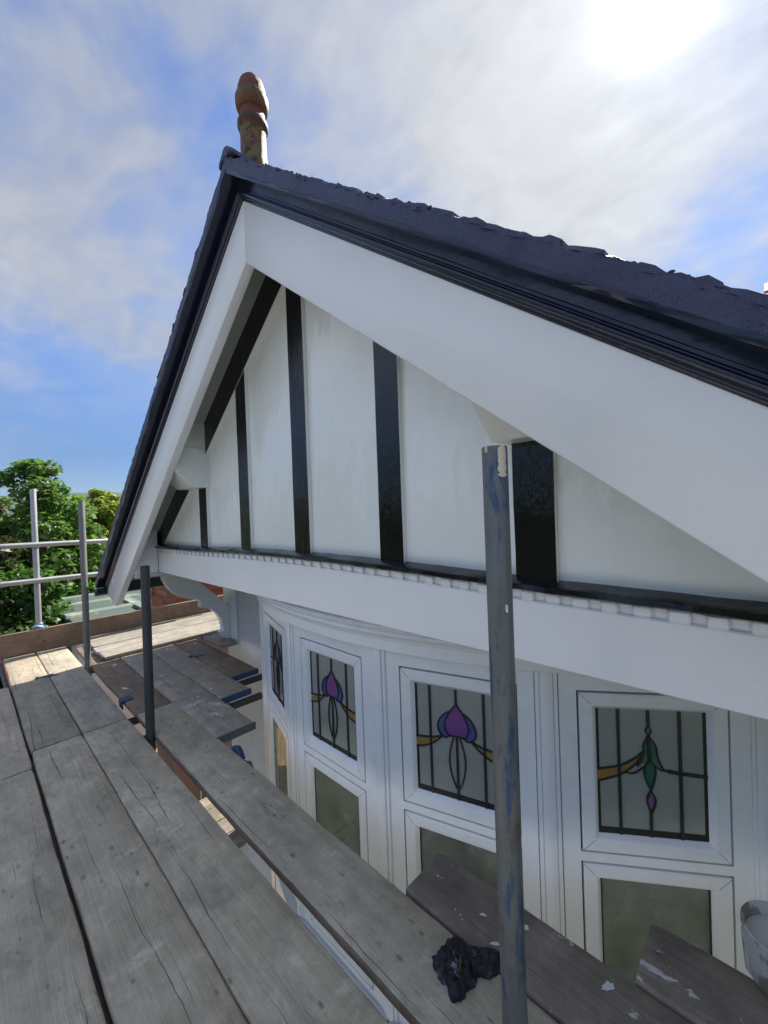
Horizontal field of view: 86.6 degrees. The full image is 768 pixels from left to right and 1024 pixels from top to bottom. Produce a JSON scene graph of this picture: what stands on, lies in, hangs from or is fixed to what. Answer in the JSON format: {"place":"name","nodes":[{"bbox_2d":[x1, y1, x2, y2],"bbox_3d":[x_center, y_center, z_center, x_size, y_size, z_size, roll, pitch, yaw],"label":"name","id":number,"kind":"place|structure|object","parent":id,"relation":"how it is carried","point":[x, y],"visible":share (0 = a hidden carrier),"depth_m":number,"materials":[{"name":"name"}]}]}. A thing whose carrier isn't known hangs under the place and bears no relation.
{"place":"outdoors","nodes":[
{"label":"outdoors","id":0,"kind":"place"},
{"bbox_2d":[0,492,121,520],"bbox_3d":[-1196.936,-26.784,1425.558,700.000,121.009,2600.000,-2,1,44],"label":"hill","id":1,"kind":"structure","parent":0,"point":[77,494],"depth_m":1483.97,"materials":[{"name":"green plant"}]},
{"bbox_2d":[50,590,156,742],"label":"green roofed shed","id":2,"kind":"structure","parent":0,"point":[102,606],"depth_m":8.73,"materials":[{"name":"green metal"}]},
{"bbox_2d":[199,797,214,810],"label":"scaffold board","id":3,"kind":"object","parent":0,"point":[206,803],"visible":0.11,"depth_m":4.50,"materials":[{"name":"beige wood"}]},
{"bbox_2d":[208,807,224,821],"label":"scaffold board","id":4,"kind":"object","parent":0,"point":[215,814],"visible":0.06,"depth_m":4.34,"materials":[{"name":"beige wood"}]},
{"bbox_2d":[0,0,767,495],"label":"sky","id":5,"kind":"structure","parent":0,"point":[631,130],"materials":[{"name":"blue"}]},
{"label":"ground","id":6,"kind":"structure","parent":0,"visible":0},
{"bbox_2d":[0,558,28,688],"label":"garden shrub","id":7,"kind":"object","parent":6,"relation":"on","point":[4,609],"visible":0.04,"depth_m":9.01,"materials":[{"name":"green plant"}]},
{"bbox_2d":[0,567,29,688],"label":"garden shrub","id":8,"kind":"object","parent":6,"relation":"on","point":[6,629],"visible":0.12,"depth_m":7.82,"materials":[{"name":"green plant"}]},
{"bbox_2d":[0,481,33,680],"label":"conifer tree","id":9,"kind":"object","parent":6,"relation":"on","point":[7,554],"visible":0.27,"depth_m":8.93,"materials":[{"name":"green plant"}]},
{"bbox_2d":[0,511,49,617],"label":"broadleaf tree","id":10,"kind":"object","parent":6,"relation":"on","point":[1,519],"visible":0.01,"depth_m":16.01,"materials":[{"name":"green plant"}]},
{"bbox_2d":[0,458,108,617],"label":"broadleaf tree","id":11,"kind":"object","parent":6,"relation":"on","point":[36,474],"visible":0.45,"depth_m":11.04,"materials":[{"name":"green plant"}]},
{"bbox_2d":[61,580,103,596],"bbox_3d":[-7.942,3.456,11.147,2.272,3.243,2.074,-2,1,-6],"label":"garden shrub","id":12,"kind":"object","parent":6,"relation":"on","point":[91,588],"visible":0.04,"depth_m":10.79,"materials":[{"name":"green plant"}]},
{"bbox_2d":[46,488,119,596],"bbox_3d":[-9.892,2.145,14.220,4.158,5.963,4.109,-2,1,-4],"label":"maple tree","id":13,"kind":"object","parent":6,"relation":"on","point":[105,503],"visible":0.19,"depth_m":13.83,"materials":[{"name":"green plant"}]},
{"bbox_2d":[140,565,155,750],"bbox_3d":[-1.318,2.616,2.377,0.154,4.619,0.048,-2,1,41],"label":"scaffold pole","id":14,"kind":"object","parent":6,"relation":"on","point":[147,652],"visible":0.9,"depth_m":2.31,"materials":[{"name":"metal"}]},
{"bbox_2d":[94,72,767,1023],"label":"gabled house","id":15,"kind":"structure","parent":6,"relation":"on","point":[350,382],"depth_m":1.43,"materials":[{"name":"white paint"}]},
{"bbox_2d":[217,818,234,833],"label":"scaffold board","id":16,"kind":"object","parent":15,"relation":"attached to","point":[225,825],"visible":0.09,"depth_m":4.18,"materials":[{"name":"beige wood"}]},
{"bbox_2d":[227,830,245,847],"bbox_3d":[-1.132,3.218,4.365,0.229,0.041,1.282,-2,1,44],"label":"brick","id":17,"kind":"object","parent":15,"relation":"attached to","point":[238,840],"visible":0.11,"depth_m":4.01,"materials":[{"name":"grey brick"}]},
{"bbox_2d":[263,608,296,903],"bbox_3d":[-0.642,1.416,2.565,0.047,1.635,0.600,-2,1,-29],"label":"window frame","id":18,"kind":"structure","parent":15,"relation":"in","point":[281,622],"depth_m":2.51,"materials":[{"name":"white plastic"}]},
{"bbox_2d":[293,625,382,1007],"bbox_3d":[-0.232,1.407,2.034,0.600,1.635,0.047,-2,1,44],"label":"window frame","id":19,"kind":"structure","parent":15,"relation":"in","point":[368,785],"depth_m":1.91,"materials":[{"name":"white plastic"}]},
{"bbox_2d":[386,651,541,1023],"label":"window frame","id":20,"kind":"structure","parent":15,"relation":"in","point":[524,679],"depth_m":1.60,"materials":[{"name":"white plastic"}]},
{"bbox_2d":[557,674,754,978],"bbox_3d":[0.950,1.370,1.435,0.600,1.635,0.047,-2,1,10],"label":"window frame","id":21,"kind":"structure","parent":15,"relation":"in","point":[739,735],"depth_m":1.42,"materials":[{"name":"white plastic"}]},
{"bbox_2d":[482,445,527,1023],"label":"scaffold pole","id":22,"kind":"object","parent":6,"relation":"on","point":[504,725],"visible":1,"depth_m":0.77,"materials":[{"name":"grey metal"}]},
{"bbox_3d":[-3.483,2.290,3.688,0.068,5.400,0.052,-2,1,44],"label":"scaffold pole","id":23,"kind":"object","parent":6,"relation":"on","visible":0},
{"bbox_2d":[0,661,112,1023],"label":"ledger tube","id":24,"kind":"object","parent":23,"relation":"attached to","point":[101,996],"visible":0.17,"depth_m":1.45,"materials":[{"name":"metal"}]},
{"bbox_2d":[0,688,31,780],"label":"scaffold board","id":25,"kind":"object","parent":24,"relation":"on","point":[14,758],"visible":0.98,"depth_m":2.31,"materials":[{"name":"grey wood"}]},
{"bbox_2d":[2,653,80,754],"bbox_3d":[-2.632,1.341,3.060,2.165,0.041,0.232,-2,1,44],"label":"scaffold board","id":26,"kind":"object","parent":24,"relation":"on","point":[45,717],"visible":0.98,"depth_m":2.77,"materials":[{"name":"grey wood"}]},
{"bbox_2d":[35,673,57,678],"bbox_3d":[-2.711,1.319,3.277,0.050,0.025,0.138,-2,1,44],"label":"board clip","id":27,"kind":"object","parent":26,"relation":"attached to","point":[44,676],"visible":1,"depth_m":3.26,"materials":[{"name":"grey metal"}]},
{"bbox_2d":[0,595,223,660],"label":"toe board","id":28,"kind":"object","parent":24,"relation":"on","point":[35,641],"visible":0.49,"depth_m":4.14,"materials":[{"name":"brown wood"}]},
{"bbox_2d":[30,489,47,628],"bbox_3d":[-3.382,0.461,3.961,0.096,1.367,0.128,-2,1,44],"label":"scaffold pole","id":29,"kind":"object","parent":28,"relation":"on","point":[38,624],"visible":0.88,"depth_m":3.95,"materials":[{"name":"metal"}]},
{"bbox_2d":[0,572,97,586],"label":"guard rail","id":30,"kind":"object","parent":29,"relation":"attached to","point":[40,580],"depth_m":3.95,"materials":[{"name":"metal"}]},
{"bbox_2d":[0,539,107,548],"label":"guard rail","id":31,"kind":"object","parent":29,"relation":"attached to","point":[44,544],"visible":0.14,"depth_m":3.98,"materials":[{"name":"metal"}]},
{"bbox_2d":[28,673,261,754],"bbox_3d":[-1.485,1.347,2.773,0.048,0.049,1.455,-1,1,45],"label":"transom tube","id":32,"kind":"object","parent":24,"relation":"attached to","point":[245,682],"visible":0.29,"depth_m":3.17,"materials":[{"name":"metal"}]},
{"bbox_2d":[119,652,255,742],"bbox_3d":[-1.815,1.309,3.287,2.681,0.042,0.237,-2,1,44],"label":"scaffold board","id":33,"kind":"object","parent":32,"relation":"on","point":[218,718],"visible":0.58,"depth_m":2.75,"materials":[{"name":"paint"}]},
{"bbox_2d":[91,615,217,650],"bbox_3d":[-2.085,1.264,4.710,0.222,0.042,2.178,-2,1,44],"label":"scaffold board","id":34,"kind":"object","parent":33,"relation":"on","point":[111,640],"visible":0.35,"depth_m":4.30,"materials":[{"name":"beige wood"}]},
{"bbox_2d":[93,620,218,654],"bbox_3d":[-1.920,1.260,4.553,0.190,0.041,2.178,-2,1,44],"label":"scaffold board","id":35,"kind":"object","parent":33,"relation":"on","point":[139,639],"visible":0.45,"depth_m":4.12,"materials":[{"name":"beige wood"}]},
{"bbox_2d":[97,624,219,661],"bbox_3d":[-1.776,1.256,4.414,0.205,0.041,2.178,-2,1,44],"label":"scaffold board","id":36,"kind":"object","parent":33,"relation":"on","point":[103,656],"visible":0.55,"depth_m":3.94,"materials":[{"name":"beige wood"}]},
{"bbox_2d":[153,644,251,702],"bbox_3d":[-1.823,1.307,3.609,2.221,0.041,0.217,-2,1,44],"label":"scaffold board","id":37,"kind":"object","parent":32,"relation":"on","point":[223,687],"visible":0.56,"depth_m":3.20,"materials":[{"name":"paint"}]},
{"bbox_2d":[35,692,262,778],"bbox_3d":[-1.335,1.345,2.496,0.048,0.049,1.265,-1,1,45],"label":"transom tube","id":38,"kind":"object","parent":24,"relation":"attached to","point":[246,700],"visible":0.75,"depth_m":2.84,"materials":[{"name":"metal"}]},
{"bbox_2d":[137,703,557,1023],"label":"scaffold board","id":39,"kind":"object","parent":38,"relation":"on","point":[389,937],"visible":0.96,"depth_m":1.36,"materials":[{"name":"grey wood"}]},
{"bbox_2d":[231,745,253,767],"bbox_3d":[-0.732,1.353,2.130,0.208,0.220,0.042,-2,1,44],"label":"hop up bracket","id":40,"kind":"object","parent":39,"relation":"attached to","point":[237,750],"visible":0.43,"depth_m":2.14,"materials":[{"name":"blue metal"}]},
{"bbox_2d":[432,936,499,1002],"bbox_3d":[0.229,1.204,1.118,0.188,0.064,0.126,-2,1,-27],"label":"paint rag","id":41,"kind":"object","parent":39,"relation":"on","point":[460,967],"visible":1,"depth_m":1.09,"materials":[{"name":"fabric"}]},
{"bbox_3d":[-2.415,1.372,3.656,0.048,0.049,1.440,-2,1,44],"label":"transom tube","id":42,"kind":"object","parent":24,"relation":"on","visible":0},
{"bbox_2d":[76,647,170,717],"bbox_3d":[-2.221,1.323,3.362,1.990,0.040,0.217,-2,1,44],"label":"scaffold board","id":43,"kind":"object","parent":42,"relation":"on","point":[116,675],"visible":0.69,"depth_m":3.12,"materials":[{"name":"grey wood"}]},
{"bbox_2d":[119,695,133,709],"bbox_3d":[-1.779,1.315,2.814,0.085,0.058,0.070,-2,1,44],"label":"board clip","id":44,"kind":"object","parent":43,"relation":"attached to","point":[125,699],"visible":1,"depth_m":2.80,"materials":[{"name":"blue paint"}]},
{"bbox_2d":[173,638,258,680],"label":"scaffold board","id":45,"kind":"object","parent":42,"relation":"on","point":[236,669],"visible":0.58,"depth_m":3.51,"materials":[{"name":"grey wood"}]},
{"bbox_2d":[90,612,214,641],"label":"scaffold board","id":46,"kind":"object","parent":45,"relation":"on","point":[136,629],"visible":0.48,"depth_m":4.50,"materials":[{"name":"beige wood"}]},
{"bbox_2d":[202,632,237,648],"bbox_3d":[-1.603,1.253,3.976,0.434,0.042,0.172,-2,1,44],"label":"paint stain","id":47,"kind":"object","parent":45,"relation":"on","point":[217,639],"visible":0.95,"depth_m":3.91,"materials":[{"name":"paint"}]},
{"label":"patio","id":48,"kind":"structure","parent":0,"visible":0},
{"bbox_2d":[0,564,74,655],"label":"garden shrub","id":49,"kind":"object","parent":48,"relation":"on","point":[52,615],"visible":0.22,"depth_m":8.17,"materials":[{"name":"green plant"}]},
{"bbox_2d":[78,501,91,675],"bbox_3d":[-2.508,2.432,3.515,0.099,5.050,0.048,-2,1,44],"label":"scaffold pole","id":50,"kind":"object","parent":48,"relation":"on","point":[84,584],"visible":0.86,"depth_m":3.47,"materials":[{"name":"metal"}]},
{"bbox_2d":[177,310,201,800],"bbox_3d":[-2.365,1.236,5.017,0.048,7.400,0.048,-2,1,44],"label":"scaffold pole","id":51,"kind":"object","parent":48,"relation":"on","point":[199,796],"visible":0.16,"depth_m":5.02,"materials":[{"name":"metal"}]},
{"bbox_2d":[150,582,231,798],"bbox_3d":[-2.398,2.807,8.115,1.090,4.200,4.000,-2,1,44],"label":"brick extension","id":52,"kind":"object","parent":48,"relation":"on","point":[162,596],"visible":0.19,"depth_m":6.71,"materials":[{"name":"brown brick"}]},
{"bbox_3d":[-1.095,1.343,1.999,6.400,0.048,0.048,-2,1,44],"label":"ledger tube","id":53,"kind":"object","parent":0,"visible":0},
{"bbox_2d":[37,646,126,736],"bbox_3d":[-2.470,1.333,3.228,2.166,0.040,0.234,-2,1,44],"label":"scaffold board","id":54,"kind":"object","parent":53,"relation":"on","point":[89,704],"visible":0.89,"depth_m":2.95,"materials":[{"name":"grey wood"}]},
{"bbox_2d":[84,719,388,1023],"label":"scaffold board","id":55,"kind":"object","parent":53,"relation":"on","point":[273,960],"visible":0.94,"depth_m":1.31,"materials":[{"name":"grey wood"}]},
{"bbox_3d":[0.322,1.305,0.443,0.048,0.049,1.600,-2,1,44],"label":"transom tube","id":56,"kind":"object","parent":53,"relation":"on","visible":0},
{"bbox_2d":[0,770,105,1023],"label":"scaffold board","id":57,"kind":"object","parent":56,"relation":"on","point":[46,977],"visible":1,"depth_m":1.25,"materials":[{"name":"grey wood"}]},
{"bbox_2d":[33,735,247,1023],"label":"scaffold board","id":58,"kind":"object","parent":56,"relation":"on","point":[153,962],"visible":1,"depth_m":1.30,"materials":[{"name":"grey wood"}]},
{"bbox_2d":[406,853,689,1023],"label":"scaffold board","id":59,"kind":"object","parent":56,"relation":"on","point":[566,978],"visible":0.8,"depth_m":1.12,"materials":[{"name":"grey wood"}]},
{"bbox_2d":[490,942,499,945],"bbox_3d":[0.316,1.233,1.164,0.028,0.001,0.011,-2,1,4],"label":"paint flake","id":60,"kind":"object","parent":59,"relation":"on","point":[495,943],"visible":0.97,"depth_m":1.16,"materials":[{"name":"white paint"}]},
{"bbox_2d":[601,981,614,990],"bbox_3d":[0.577,1.225,1.053,0.039,0.001,0.021,-2,1,-8],"label":"paint flake","id":61,"kind":"object","parent":59,"relation":"on","point":[607,986],"visible":1,"depth_m":1.05,"materials":[{"name":"white paint"}]},
{"bbox_2d":[635,923,767,1023],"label":"scaffold board","id":62,"kind":"object","parent":56,"relation":"on","point":[690,983],"visible":0.93,"depth_m":1.05,"materials":[{"name":"grey wood"}]},
{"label":"scaffold board","id":63,"kind":"object","parent":56,"relation":"on","visible":0},
{"bbox_2d":[740,900,767,995],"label":"paint tub","id":64,"kind":"object","parent":63,"relation":"on","point":[754,922],"visible":1,"depth_m":1.06,"materials":[{"name":"white plastic"}]}
]}

